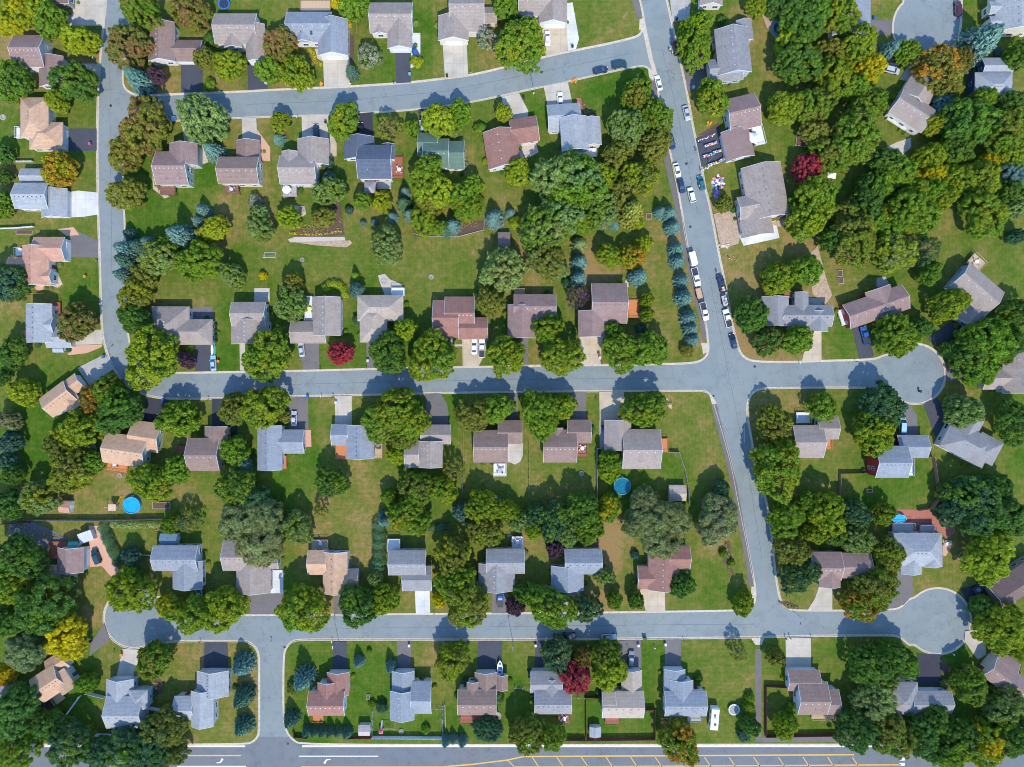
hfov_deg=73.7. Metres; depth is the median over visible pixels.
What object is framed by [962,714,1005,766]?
tree
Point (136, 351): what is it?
tree
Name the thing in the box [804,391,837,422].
tree
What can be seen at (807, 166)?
tree
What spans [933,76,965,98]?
tree
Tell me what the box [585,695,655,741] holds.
fence
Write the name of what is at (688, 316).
spruce tree
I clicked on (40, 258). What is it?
house
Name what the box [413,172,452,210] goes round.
tree
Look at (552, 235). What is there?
tree
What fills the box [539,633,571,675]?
tree
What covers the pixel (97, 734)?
fence
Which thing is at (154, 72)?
tree
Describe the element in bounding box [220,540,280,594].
house
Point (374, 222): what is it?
shrub
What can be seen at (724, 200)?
tree
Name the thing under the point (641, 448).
house
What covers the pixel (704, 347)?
footpath ramp
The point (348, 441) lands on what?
house
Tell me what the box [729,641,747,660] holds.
tree
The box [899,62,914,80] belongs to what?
driveway
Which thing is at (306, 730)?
spruce tree
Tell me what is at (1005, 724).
tree
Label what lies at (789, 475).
tree
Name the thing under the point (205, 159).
driveway
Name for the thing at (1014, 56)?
tree
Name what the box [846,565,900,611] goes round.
tree
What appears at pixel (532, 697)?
shrub
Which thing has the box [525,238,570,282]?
tree
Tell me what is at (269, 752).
highway
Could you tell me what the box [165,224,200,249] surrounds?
spruce tree
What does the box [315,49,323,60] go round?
path
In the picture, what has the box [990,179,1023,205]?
tree
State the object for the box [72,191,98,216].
driveway
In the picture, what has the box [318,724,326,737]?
spruce tree
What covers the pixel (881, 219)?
tree
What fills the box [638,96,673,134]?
tree
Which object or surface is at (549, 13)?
house
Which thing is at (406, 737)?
fence
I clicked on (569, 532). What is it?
tree
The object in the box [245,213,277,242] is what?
tree
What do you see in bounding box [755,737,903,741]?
footpath
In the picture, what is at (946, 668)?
planting bed
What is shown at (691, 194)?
parked suv
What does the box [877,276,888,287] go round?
patio
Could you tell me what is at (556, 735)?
tree
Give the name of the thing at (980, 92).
tree
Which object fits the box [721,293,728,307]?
flatbed trailer
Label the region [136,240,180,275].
tree
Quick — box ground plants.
[7,100,797,690]
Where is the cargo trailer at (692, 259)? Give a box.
[688,251,697,266]
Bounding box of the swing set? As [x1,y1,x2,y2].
[379,720,394,733]
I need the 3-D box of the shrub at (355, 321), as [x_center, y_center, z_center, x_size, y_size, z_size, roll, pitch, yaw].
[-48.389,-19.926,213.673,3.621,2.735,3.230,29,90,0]
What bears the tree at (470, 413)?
on the lawn at (686, 426)
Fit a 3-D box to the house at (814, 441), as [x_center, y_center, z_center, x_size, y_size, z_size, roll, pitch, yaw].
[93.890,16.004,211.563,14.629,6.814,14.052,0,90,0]
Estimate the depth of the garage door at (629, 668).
213.83 m
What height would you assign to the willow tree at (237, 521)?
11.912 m
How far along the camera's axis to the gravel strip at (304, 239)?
214.74 m
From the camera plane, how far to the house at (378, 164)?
209.76 m
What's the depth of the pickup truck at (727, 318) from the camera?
213.86 m
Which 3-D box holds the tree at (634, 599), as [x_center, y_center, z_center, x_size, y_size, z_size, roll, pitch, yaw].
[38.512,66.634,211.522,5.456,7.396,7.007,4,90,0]
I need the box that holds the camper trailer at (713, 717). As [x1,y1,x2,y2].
[708,705,719,729]
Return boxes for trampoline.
[215,0,230,9]
[728,704,739,715]
[772,21,779,34]
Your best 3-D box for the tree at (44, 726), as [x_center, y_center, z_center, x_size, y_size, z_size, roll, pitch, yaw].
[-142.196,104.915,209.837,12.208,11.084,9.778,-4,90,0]
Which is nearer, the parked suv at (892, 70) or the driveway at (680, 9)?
the parked suv at (892, 70)
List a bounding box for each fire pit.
[0,114,5,119]
[298,206,305,213]
[493,711,500,719]
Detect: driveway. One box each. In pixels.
[58,227,78,235]
[68,0,104,25]
[68,344,102,354]
[69,129,96,150]
[69,231,97,257]
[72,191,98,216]
[76,330,102,344]
[78,354,114,385]
[81,63,98,78]
[89,526,119,575]
[89,623,109,655]
[117,649,137,675]
[142,398,168,421]
[181,65,202,92]
[182,125,207,163]
[195,345,210,370]
[204,642,227,667]
[212,399,225,426]
[226,415,237,436]
[240,344,244,369]
[242,118,256,139]
[247,61,267,89]
[250,593,282,613]
[257,130,269,160]
[271,570,282,592]
[288,398,308,429]
[301,343,318,368]
[302,115,327,137]
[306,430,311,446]
[323,60,349,86]
[329,134,336,156]
[333,595,341,613]
[333,641,346,668]
[335,396,351,424]
[358,112,372,135]
[366,343,373,367]
[395,53,410,82]
[397,641,410,667]
[411,33,419,67]
[415,591,429,613]
[418,109,424,132]
[425,394,447,424]
[443,45,467,77]
[462,339,486,366]
[478,641,501,670]
[492,592,506,612]
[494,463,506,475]
[502,93,527,118]
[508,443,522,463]
[509,393,517,419]
[520,338,527,364]
[535,641,542,667]
[542,25,567,55]
[543,586,579,612]
[544,81,571,104]
[566,2,578,50]
[571,392,585,419]
[580,337,602,363]
[599,392,624,420]
[599,421,603,447]
[619,640,641,667]
[639,589,664,611]
[665,640,680,665]
[670,0,690,21]
[683,54,704,90]
[696,128,723,166]
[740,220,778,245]
[785,638,810,666]
[802,331,820,361]
[807,587,831,610]
[852,325,873,358]
[871,20,891,34]
[888,571,912,608]
[897,405,917,434]
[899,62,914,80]
[917,654,941,685]
[924,398,949,436]
[927,320,963,346]
[946,368,963,380]
[961,585,988,601]
[964,66,972,76]
[964,630,985,659]
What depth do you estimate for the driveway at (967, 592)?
214.76 m
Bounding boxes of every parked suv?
[91,548,101,564]
[561,632,576,639]
[611,60,626,69]
[627,650,634,666]
[669,134,675,149]
[671,40,679,55]
[676,177,685,193]
[687,187,695,202]
[884,65,899,74]
[887,59,901,68]
[953,1,961,16]
[972,581,984,593]
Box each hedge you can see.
[96,522,123,566]
[109,520,160,528]
[321,280,349,297]
[370,522,387,574]
[393,522,450,531]
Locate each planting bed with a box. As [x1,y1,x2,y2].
[87,430,103,465]
[151,678,163,694]
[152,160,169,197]
[291,197,343,236]
[349,35,353,63]
[412,221,486,236]
[579,97,600,117]
[699,123,719,134]
[724,540,734,575]
[778,601,798,608]
[941,660,952,673]
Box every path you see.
[53,275,61,287]
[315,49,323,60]
[450,337,461,345]
[576,98,582,114]
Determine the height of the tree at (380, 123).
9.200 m
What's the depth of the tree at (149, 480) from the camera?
206.71 m
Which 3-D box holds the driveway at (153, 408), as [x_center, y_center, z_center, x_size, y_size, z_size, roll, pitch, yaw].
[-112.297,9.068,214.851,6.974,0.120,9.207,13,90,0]
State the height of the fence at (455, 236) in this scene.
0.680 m
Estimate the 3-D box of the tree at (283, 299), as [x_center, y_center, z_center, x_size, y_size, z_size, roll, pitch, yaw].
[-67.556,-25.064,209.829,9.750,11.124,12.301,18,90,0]
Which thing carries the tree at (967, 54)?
on the lawn at (726, 682)
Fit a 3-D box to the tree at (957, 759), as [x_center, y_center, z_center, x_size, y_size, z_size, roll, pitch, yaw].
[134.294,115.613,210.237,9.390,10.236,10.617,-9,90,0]
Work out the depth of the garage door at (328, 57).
213.57 m
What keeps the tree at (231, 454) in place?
on the lawn at (686, 426)
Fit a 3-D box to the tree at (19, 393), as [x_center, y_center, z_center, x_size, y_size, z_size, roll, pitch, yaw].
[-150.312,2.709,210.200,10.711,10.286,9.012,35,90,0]
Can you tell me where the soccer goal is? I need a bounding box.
[263,252,275,257]
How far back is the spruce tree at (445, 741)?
212.78 m
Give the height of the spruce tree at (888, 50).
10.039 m
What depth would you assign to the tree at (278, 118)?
209.90 m
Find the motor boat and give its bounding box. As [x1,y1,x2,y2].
[497,661,502,674]
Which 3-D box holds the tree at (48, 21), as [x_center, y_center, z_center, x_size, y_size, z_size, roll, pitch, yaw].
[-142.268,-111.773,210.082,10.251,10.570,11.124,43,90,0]
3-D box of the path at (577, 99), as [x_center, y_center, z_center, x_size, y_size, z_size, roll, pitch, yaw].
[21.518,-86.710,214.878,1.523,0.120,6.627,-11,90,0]
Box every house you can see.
[0,679,15,697]
[6,237,70,285]
[7,35,67,88]
[10,168,71,217]
[14,97,68,151]
[21,302,75,347]
[29,655,79,705]
[35,541,89,585]
[39,373,86,417]
[51,0,74,8]
[100,421,163,472]
[102,676,152,728]
[141,19,204,65]
[150,543,205,590]
[151,141,202,195]
[152,306,215,344]
[172,668,231,729]
[176,426,230,470]
[211,13,265,65]
[215,138,262,194]
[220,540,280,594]
[229,302,270,343]
[257,425,305,470]
[277,136,330,197]
[284,0,349,59]
[289,296,342,342]
[306,539,358,595]
[306,669,349,721]
[330,424,381,459]
[344,133,402,188]
[357,288,404,342]
[368,2,412,52]
[387,538,431,590]
[390,668,431,722]
[404,425,450,467]
[417,133,463,170]
[432,297,487,338]
[438,0,495,44]
[457,669,507,723]
[473,420,521,475]
[478,536,524,593]
[483,115,539,171]
[508,288,555,337]
[518,0,566,28]
[530,667,571,722]
[543,420,591,462]
[547,103,601,157]
[551,539,602,592]
[578,283,638,336]
[601,667,644,724]
[604,420,668,468]
[637,544,691,592]
[663,666,707,722]
[698,0,722,9]
[706,18,753,83]
[719,93,766,162]
[734,161,789,238]
[760,291,833,331]
[785,667,841,719]
[790,412,840,457]
[806,550,873,588]
[828,0,870,39]
[837,284,909,328]
[866,435,930,477]
[881,678,954,714]
[884,74,935,135]
[888,522,942,575]
[934,414,1003,468]
[943,252,1004,326]
[967,58,1012,105]
[977,344,1023,393]
[977,649,1023,701]
[981,0,1023,36]
[984,555,1023,607]
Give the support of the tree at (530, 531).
on the lawn at (686, 426)
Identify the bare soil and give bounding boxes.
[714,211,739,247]
[763,13,779,43]
[772,218,796,226]
[810,246,831,304]
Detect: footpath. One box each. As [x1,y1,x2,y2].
[632,0,642,18]
[651,80,658,98]
[664,152,706,339]
[711,404,753,587]
[755,649,761,736]
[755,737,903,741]
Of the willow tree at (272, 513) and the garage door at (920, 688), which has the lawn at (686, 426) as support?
the willow tree at (272, 513)
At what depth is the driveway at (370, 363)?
214.79 m
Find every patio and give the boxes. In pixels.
[35,286,44,289]
[190,307,211,318]
[254,288,269,301]
[294,205,305,216]
[378,274,403,294]
[519,143,537,157]
[809,298,821,304]
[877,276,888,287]
[887,138,910,154]
[888,509,954,538]
[943,539,950,555]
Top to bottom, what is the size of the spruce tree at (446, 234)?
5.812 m
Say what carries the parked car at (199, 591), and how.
on the lawn at (686, 426)
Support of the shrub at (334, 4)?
on the lawn at (601, 21)
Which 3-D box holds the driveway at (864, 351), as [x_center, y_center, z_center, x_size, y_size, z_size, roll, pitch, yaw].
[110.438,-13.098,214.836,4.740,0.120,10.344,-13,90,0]
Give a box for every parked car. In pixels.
[167,115,175,121]
[195,589,201,595]
[209,355,216,370]
[291,411,297,425]
[297,343,304,356]
[312,124,319,136]
[357,122,363,133]
[411,44,419,55]
[419,120,426,132]
[471,339,476,353]
[544,31,550,45]
[557,92,563,103]
[593,66,607,74]
[601,633,615,639]
[654,75,662,90]
[673,162,680,177]
[682,105,690,120]
[697,175,705,190]
[729,333,737,348]
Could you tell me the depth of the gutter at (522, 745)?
214.97 m
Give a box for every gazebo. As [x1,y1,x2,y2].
[364,181,375,192]
[749,132,758,146]
[826,172,836,180]
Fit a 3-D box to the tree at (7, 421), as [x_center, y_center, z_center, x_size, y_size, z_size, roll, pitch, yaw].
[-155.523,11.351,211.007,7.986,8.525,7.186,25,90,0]
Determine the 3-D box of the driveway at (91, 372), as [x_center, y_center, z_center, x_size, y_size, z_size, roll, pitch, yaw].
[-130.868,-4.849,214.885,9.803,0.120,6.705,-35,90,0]
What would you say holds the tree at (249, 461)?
on the lawn at (686, 426)
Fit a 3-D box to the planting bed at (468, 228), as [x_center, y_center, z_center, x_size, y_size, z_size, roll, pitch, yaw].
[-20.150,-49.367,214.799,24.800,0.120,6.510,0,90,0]
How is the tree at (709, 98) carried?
on the lawn at (726, 682)
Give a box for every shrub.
[34,342,40,347]
[41,700,51,709]
[57,262,62,267]
[185,345,194,353]
[203,31,218,47]
[204,78,215,91]
[247,194,262,207]
[258,271,268,279]
[277,411,290,423]
[286,681,297,694]
[321,156,333,170]
[330,0,339,8]
[345,206,353,214]
[352,315,359,324]
[360,219,366,226]
[367,700,375,708]
[370,218,377,226]
[376,700,387,713]
[403,301,408,307]
[410,56,423,68]
[413,20,418,26]
[421,725,430,734]
[450,129,458,139]
[462,676,468,682]
[472,123,486,135]
[472,195,483,207]
[479,180,484,191]
[496,691,504,706]
[509,216,521,229]
[529,694,534,700]
[562,277,571,288]
[630,550,638,558]
[632,218,644,230]
[635,324,646,332]
[679,343,693,357]
[694,674,702,683]
[716,14,727,25]
[718,548,727,557]
[727,559,735,567]
[730,207,735,212]
[737,727,750,742]
[742,700,755,715]
[744,691,754,702]
[784,702,796,714]
[916,168,922,178]
[939,679,950,689]
[953,322,958,327]
[994,45,1006,57]
[1013,35,1019,40]
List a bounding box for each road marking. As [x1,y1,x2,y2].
[177,766,245,766]
[188,755,240,755]
[299,756,377,756]
[301,766,442,766]
[443,756,541,766]
[514,764,900,766]
[542,754,853,756]
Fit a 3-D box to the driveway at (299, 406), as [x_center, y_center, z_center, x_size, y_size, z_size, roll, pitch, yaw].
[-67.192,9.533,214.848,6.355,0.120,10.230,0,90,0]
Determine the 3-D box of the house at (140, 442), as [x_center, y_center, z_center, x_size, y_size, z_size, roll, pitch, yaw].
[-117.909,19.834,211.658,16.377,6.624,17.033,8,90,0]
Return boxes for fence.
[0,226,33,228]
[0,521,31,524]
[27,518,162,520]
[61,695,80,719]
[84,693,105,698]
[93,733,123,736]
[148,706,165,714]
[292,728,307,738]
[343,736,371,739]
[371,736,441,739]
[414,217,484,236]
[462,431,463,492]
[566,738,585,741]
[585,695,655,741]
[674,452,688,503]
[764,685,842,737]
[838,473,867,495]
[918,456,940,510]
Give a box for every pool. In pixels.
[123,495,141,513]
[613,477,630,494]
[891,513,906,522]
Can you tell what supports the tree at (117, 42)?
on the lawn at (601, 21)
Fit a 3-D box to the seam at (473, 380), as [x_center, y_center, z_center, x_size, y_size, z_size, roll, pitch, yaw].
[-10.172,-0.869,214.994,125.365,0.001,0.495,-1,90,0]
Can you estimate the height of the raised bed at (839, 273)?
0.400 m
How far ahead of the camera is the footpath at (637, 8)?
214.85 m
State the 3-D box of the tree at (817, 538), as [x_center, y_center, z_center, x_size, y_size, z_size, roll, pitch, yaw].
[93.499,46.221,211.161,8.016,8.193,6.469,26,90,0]
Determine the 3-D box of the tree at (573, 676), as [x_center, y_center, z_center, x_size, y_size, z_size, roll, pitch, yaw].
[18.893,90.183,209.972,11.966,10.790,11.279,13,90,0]
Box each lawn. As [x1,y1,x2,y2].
[0,0,753,743]
[124,0,641,93]
[124,67,706,371]
[284,0,1023,743]
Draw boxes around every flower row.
[291,230,341,235]
[308,48,321,65]
[459,138,469,167]
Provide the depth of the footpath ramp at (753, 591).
214.84 m
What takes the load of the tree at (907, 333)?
on the lawn at (726, 682)
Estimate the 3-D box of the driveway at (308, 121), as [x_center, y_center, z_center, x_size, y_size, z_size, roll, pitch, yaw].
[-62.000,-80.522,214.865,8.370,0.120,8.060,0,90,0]
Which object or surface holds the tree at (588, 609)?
on the lawn at (686, 426)
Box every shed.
[52,348,65,351]
[58,500,73,512]
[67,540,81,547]
[77,529,96,543]
[159,533,179,544]
[358,722,370,735]
[498,232,509,246]
[589,724,600,737]
[668,485,686,500]
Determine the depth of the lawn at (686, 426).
214.87 m
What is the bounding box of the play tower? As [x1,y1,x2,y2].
[104,496,122,510]
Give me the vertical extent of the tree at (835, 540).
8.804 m
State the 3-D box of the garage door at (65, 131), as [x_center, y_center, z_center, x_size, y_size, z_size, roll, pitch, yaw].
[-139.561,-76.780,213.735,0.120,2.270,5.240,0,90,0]
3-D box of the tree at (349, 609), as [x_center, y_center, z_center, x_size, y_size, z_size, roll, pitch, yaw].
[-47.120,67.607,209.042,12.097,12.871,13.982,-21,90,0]
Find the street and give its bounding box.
[98,0,969,736]
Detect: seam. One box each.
[246,54,625,104]
[281,378,649,384]
[411,624,725,627]
[662,50,697,213]
[709,277,761,557]
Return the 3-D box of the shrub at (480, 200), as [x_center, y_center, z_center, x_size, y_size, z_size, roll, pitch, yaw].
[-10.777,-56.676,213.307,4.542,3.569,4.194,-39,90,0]
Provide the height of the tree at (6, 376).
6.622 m
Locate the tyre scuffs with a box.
[115,2,951,640]
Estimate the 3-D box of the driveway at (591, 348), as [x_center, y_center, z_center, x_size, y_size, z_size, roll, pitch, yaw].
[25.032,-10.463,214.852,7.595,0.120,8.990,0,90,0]
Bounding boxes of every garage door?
[64,129,68,147]
[66,241,70,258]
[68,195,71,213]
[76,375,86,385]
[86,549,89,566]
[114,676,133,678]
[179,62,194,64]
[206,668,224,670]
[326,56,343,59]
[331,669,348,671]
[392,49,409,52]
[395,668,412,670]
[445,42,462,44]
[478,669,494,671]
[544,25,560,28]
[628,667,638,669]
[664,666,681,668]
[706,65,709,77]
[720,140,725,156]
[792,667,810,669]
[918,687,935,689]
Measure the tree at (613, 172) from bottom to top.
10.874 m
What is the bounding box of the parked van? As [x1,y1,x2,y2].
[898,418,906,432]
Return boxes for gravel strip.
[7,522,68,548]
[288,237,344,241]
[296,240,351,246]
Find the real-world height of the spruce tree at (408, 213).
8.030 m
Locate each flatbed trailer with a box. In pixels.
[695,287,703,302]
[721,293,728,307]
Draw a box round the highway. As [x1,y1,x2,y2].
[15,737,1023,766]
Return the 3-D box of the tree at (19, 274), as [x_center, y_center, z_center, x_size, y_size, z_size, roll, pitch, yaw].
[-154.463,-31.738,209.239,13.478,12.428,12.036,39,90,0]
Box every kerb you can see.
[11,0,755,744]
[122,0,644,95]
[122,65,708,373]
[282,0,971,744]
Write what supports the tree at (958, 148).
on the lawn at (726, 682)
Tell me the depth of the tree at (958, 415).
207.41 m
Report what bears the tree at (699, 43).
on the lawn at (726, 682)
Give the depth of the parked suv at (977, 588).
213.24 m
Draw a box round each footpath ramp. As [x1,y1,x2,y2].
[639,18,644,29]
[648,68,653,79]
[701,343,707,353]
[709,394,716,403]
[751,587,754,597]
[751,637,763,644]
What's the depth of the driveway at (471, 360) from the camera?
214.79 m
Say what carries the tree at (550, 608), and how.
on the lawn at (686, 426)
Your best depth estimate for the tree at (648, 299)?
210.48 m
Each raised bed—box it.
[16,230,32,233]
[152,502,170,508]
[646,213,651,218]
[795,131,806,146]
[837,270,842,276]
[838,278,843,283]
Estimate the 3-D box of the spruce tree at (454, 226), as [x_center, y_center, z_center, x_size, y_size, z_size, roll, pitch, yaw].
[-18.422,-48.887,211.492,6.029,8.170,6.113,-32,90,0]
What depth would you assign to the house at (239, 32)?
210.13 m
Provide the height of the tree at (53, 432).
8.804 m
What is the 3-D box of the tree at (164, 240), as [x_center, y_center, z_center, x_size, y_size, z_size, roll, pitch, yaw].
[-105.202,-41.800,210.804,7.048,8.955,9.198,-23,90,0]
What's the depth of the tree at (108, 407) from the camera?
206.35 m
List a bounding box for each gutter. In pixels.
[3,745,974,746]
[643,19,657,75]
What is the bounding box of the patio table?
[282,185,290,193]
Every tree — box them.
[0,0,33,37]
[0,59,35,104]
[0,144,16,164]
[0,168,15,184]
[0,191,11,205]
[0,196,14,219]
[0,262,35,302]
[0,335,28,370]
[0,368,12,386]
[0,408,23,430]
[0,431,26,452]
[0,451,21,469]
[0,463,29,485]
[0,488,24,521]
[0,532,50,579]
[0,564,38,604]
[0,604,25,636]
[0,663,18,685]
[0,679,41,741]
[0,733,43,766]
[3,632,47,673]
[5,377,42,407]
[12,572,81,635]
[17,478,63,517]
[24,0,50,21]
[26,707,70,740]
[32,0,68,42]
[40,150,80,188]
[40,434,77,464]
[43,90,70,115]
[43,611,88,661]
[45,716,93,766]
[46,59,100,103]
[46,446,98,493]
[49,426,73,444]
[56,301,96,342]
[57,408,105,448]
[59,24,102,56]
[72,672,99,693]
[77,734,117,766]
[78,383,104,416]
[81,449,106,472]
[91,372,124,403]
[95,386,144,435]
[104,23,155,69]
[104,177,148,210]
[104,564,157,613]
[104,724,143,766]
[108,136,143,175]
[112,240,140,258]
[112,268,130,283]
[113,254,138,269]
[116,276,155,310]
[116,303,153,335]
[118,0,163,35]
[118,95,171,156]
[120,544,141,566]
[122,228,138,240]
[124,67,157,96]
[124,324,180,391]
[125,461,173,502]
[126,566,145,582]
[129,238,143,254]
[130,262,157,288]
[131,721,174,766]
[134,639,177,681]
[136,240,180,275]
[139,703,189,747]
[140,236,157,244]
[146,65,168,86]
[153,398,202,437]
[154,592,185,621]
[157,235,185,258]
[159,513,182,534]
[161,453,190,484]
[161,742,191,766]
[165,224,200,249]
[169,0,212,34]
[173,239,225,282]
[174,92,229,145]
[174,593,215,635]
[175,507,204,532]
[177,351,195,369]
[191,215,204,228]
[192,45,214,70]
[194,230,207,243]
[196,204,213,217]
[197,214,230,242]
[199,584,251,634]
[204,143,228,163]
[212,50,247,82]
[213,465,257,505]
[217,391,252,425]
[218,500,263,540]
[219,263,246,290]
[219,434,250,466]
[231,651,257,675]
[232,522,284,568]
[233,681,257,708]
[234,711,255,735]
[236,455,253,469]
[239,384,291,429]
[239,484,271,517]
[241,327,293,383]
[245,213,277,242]
[245,498,283,535]
[249,204,270,223]
[253,55,282,84]
[262,24,298,64]
[270,111,291,134]
[273,284,309,322]
[274,134,286,146]
[274,583,330,633]
[275,205,302,228]
[277,54,315,93]
[279,272,304,295]
[281,509,314,544]
[283,708,302,728]
[293,663,318,690]
[302,723,312,737]
[309,207,336,227]
[310,177,349,205]
[310,724,319,737]
[313,465,351,497]
[313,502,328,516]
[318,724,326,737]
[322,171,335,184]
[326,724,335,737]
[327,100,359,140]
[327,341,355,365]
[334,725,342,736]
[337,584,380,629]
[338,0,368,22]
[342,724,354,738]
[346,65,360,81]
[349,281,364,298]
[352,272,361,279]
[353,192,373,210]
[353,654,365,667]
[357,43,382,70]
[360,405,395,444]
[363,386,416,433]
[367,568,383,586]
[368,329,405,373]
[370,223,402,265]
[372,583,400,615]
[373,189,392,214]
[375,115,403,142]
[377,515,390,527]
[378,509,384,517]
[380,487,398,504]
[385,447,404,465]
[385,495,423,531]
[385,658,397,672]
[387,212,399,223]
[389,427,417,450]
[393,318,418,341]
[393,402,431,442]
[396,197,412,213]
[397,471,434,507]
[400,187,411,197]
[402,509,431,536]
[404,209,418,222]
[405,119,420,140]
[408,153,444,196]
[408,328,457,381]
[410,206,436,238]
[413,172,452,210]
[414,193,442,215]
[420,102,455,138]
[428,219,448,235]
[430,474,458,505]
[431,592,445,608]
[432,534,471,577]
[432,560,476,597]
[434,639,470,682]
[440,226,451,238]
[440,733,450,747]
[441,578,488,628]
[443,458,465,482]
[446,218,461,235]
[449,732,457,744]
[450,179,478,209]
[451,97,471,129]
[452,501,470,521]
[453,399,491,432]
[454,194,482,222]
[457,733,468,747]
[463,489,502,525]
[464,174,482,192]
[464,514,481,530]
[465,513,504,547]
[470,715,499,742]
[475,287,506,317]
[477,27,497,50]
[478,245,530,291]
[480,393,516,424]
[484,209,505,230]
[486,334,525,378]
[491,498,521,521]
[492,722,503,741]
[493,0,518,20]
[494,16,545,74]
[495,102,512,122]
[504,157,530,186]
[505,13,522,31]
[505,208,515,218]
[505,595,525,616]
[507,509,528,532]
[508,712,544,756]
[513,579,538,605]
[517,203,572,256]
[519,212,552,252]
[520,389,558,442]
[523,500,546,527]
[524,521,541,539]
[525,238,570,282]
[526,583,577,629]
[527,167,545,183]
[529,154,579,199]
[531,313,564,344]
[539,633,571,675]
[540,198,586,235]
[540,722,566,752]
[541,337,586,375]
[541,496,571,542]
[545,537,564,559]
[546,177,587,212]
[550,393,578,419]
[552,147,610,212]
[554,522,578,547]
[556,657,591,694]
[562,489,599,530]
[565,210,595,235]
[567,285,590,308]
[569,236,587,254]
[569,255,587,272]
[570,270,586,288]
[571,593,603,622]
[572,645,589,667]
[576,512,604,546]
[586,183,620,229]
[589,637,621,668]
[590,161,618,191]
[592,564,615,584]
[592,650,628,692]
[595,242,622,268]
[597,449,621,472]
[597,464,620,484]
[598,491,621,523]
[600,140,633,171]
[601,331,638,374]
[604,321,623,339]
[605,108,649,149]
[606,589,622,609]
[608,222,618,232]
[610,176,639,212]
[617,390,666,427]
[618,159,661,196]
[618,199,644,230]
[619,75,651,111]
[619,244,647,270]
[621,508,655,537]
[626,268,646,287]
[627,587,643,609]
[628,331,668,366]
[629,483,659,510]
[631,498,683,544]
[634,234,654,253]
[637,127,672,164]
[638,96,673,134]
[638,308,654,323]
[639,291,654,307]
[640,529,683,560]
[652,206,664,219]
[655,717,699,766]
[657,501,692,539]
[659,206,676,223]
[661,220,680,238]
[665,242,682,258]
[667,254,683,270]
[669,571,696,598]
[672,272,689,289]
[672,289,692,308]
[676,25,711,75]
[677,10,715,41]
[677,309,696,325]
[680,323,697,336]
[683,334,699,347]
[694,492,738,546]
[696,77,730,117]
[711,478,729,495]
[715,194,732,213]
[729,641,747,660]
[732,588,753,617]
[733,294,769,333]
[738,714,761,736]
[743,0,766,20]
[748,439,801,504]
[751,326,784,358]
[756,403,793,442]
[759,261,797,295]
[764,646,786,666]
[765,0,789,20]
[765,502,805,540]
[766,91,805,125]
[769,434,796,460]
[771,710,800,741]
[772,35,823,85]
[772,537,812,567]
[773,29,800,61]
[776,0,832,41]
[776,558,822,593]
[778,324,813,355]
[783,200,833,242]
[788,175,838,219]
[789,254,824,285]
[790,153,822,186]
[793,489,819,511]
[794,87,839,127]
[797,119,833,148]
[800,522,826,544]
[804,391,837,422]
[805,489,845,537]
[806,138,858,174]
[808,392,836,419]
[812,54,853,104]
[814,37,846,58]
[816,223,843,252]
[817,0,861,38]
[822,105,882,165]
[824,521,848,545]
[828,211,876,268]
[830,200,866,230]
[832,707,881,755]
[838,21,878,66]
[838,497,873,528]
[839,585,879,622]
[840,74,872,100]
[841,522,878,553]
[844,643,895,687]
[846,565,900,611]
[847,87,889,121]
[847,679,898,721]
[848,185,883,220]
[852,172,887,207]
[852,411,896,457]
[853,53,887,86]
[853,210,887,233]
[856,379,908,425]
[861,664,899,691]
[867,148,905,175]
[868,703,916,759]
[869,502,897,526]
[870,169,894,198]
[870,230,918,274]
[871,313,922,359]
[871,535,906,573]
[871,637,919,679]
[876,216,902,246]
[878,39,901,60]
[878,209,891,223]
[879,156,918,188]
[884,186,943,235]
[893,39,922,66]
[900,177,928,205]
[901,713,939,758]
[909,43,968,93]
[909,315,933,336]
[910,142,948,169]
[914,261,942,286]
[915,236,941,267]
[918,704,949,733]
[919,740,948,766]
[921,162,949,182]
[923,113,950,136]
[925,288,973,324]
[927,178,947,201]
[931,94,952,115]
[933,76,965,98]
[933,482,959,500]
[933,497,968,528]
[933,739,965,766]
[934,97,1004,146]
[934,186,960,209]
[935,341,957,356]
[937,714,981,753]
[939,132,975,164]
[941,163,974,194]
[941,393,985,428]
[945,331,991,376]
[948,474,1004,517]
[948,663,987,707]
[952,356,1001,386]
[953,22,1005,67]
[953,317,1018,363]
[956,45,974,69]
[957,186,1009,240]
[958,497,1009,537]
[959,531,1015,587]
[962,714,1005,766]
[963,160,1001,198]
[966,593,992,618]
[967,86,998,106]
[970,601,1023,657]
[974,151,1001,169]
[980,472,1014,498]
[980,709,1014,733]
[981,684,1023,722]
[984,106,1023,154]
[984,326,1023,364]
[985,713,1023,758]
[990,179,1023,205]
[991,298,1023,327]
[992,397,1023,447]
[992,495,1023,536]
[994,90,1023,119]
[994,136,1023,169]
[999,159,1023,186]
[1000,39,1023,72]
[1003,228,1023,244]
[1007,195,1023,218]
[1009,637,1023,661]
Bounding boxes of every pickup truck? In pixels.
[479,339,484,357]
[497,593,503,607]
[691,267,700,286]
[699,302,708,320]
[716,274,726,293]
[722,309,732,327]
[859,326,870,344]

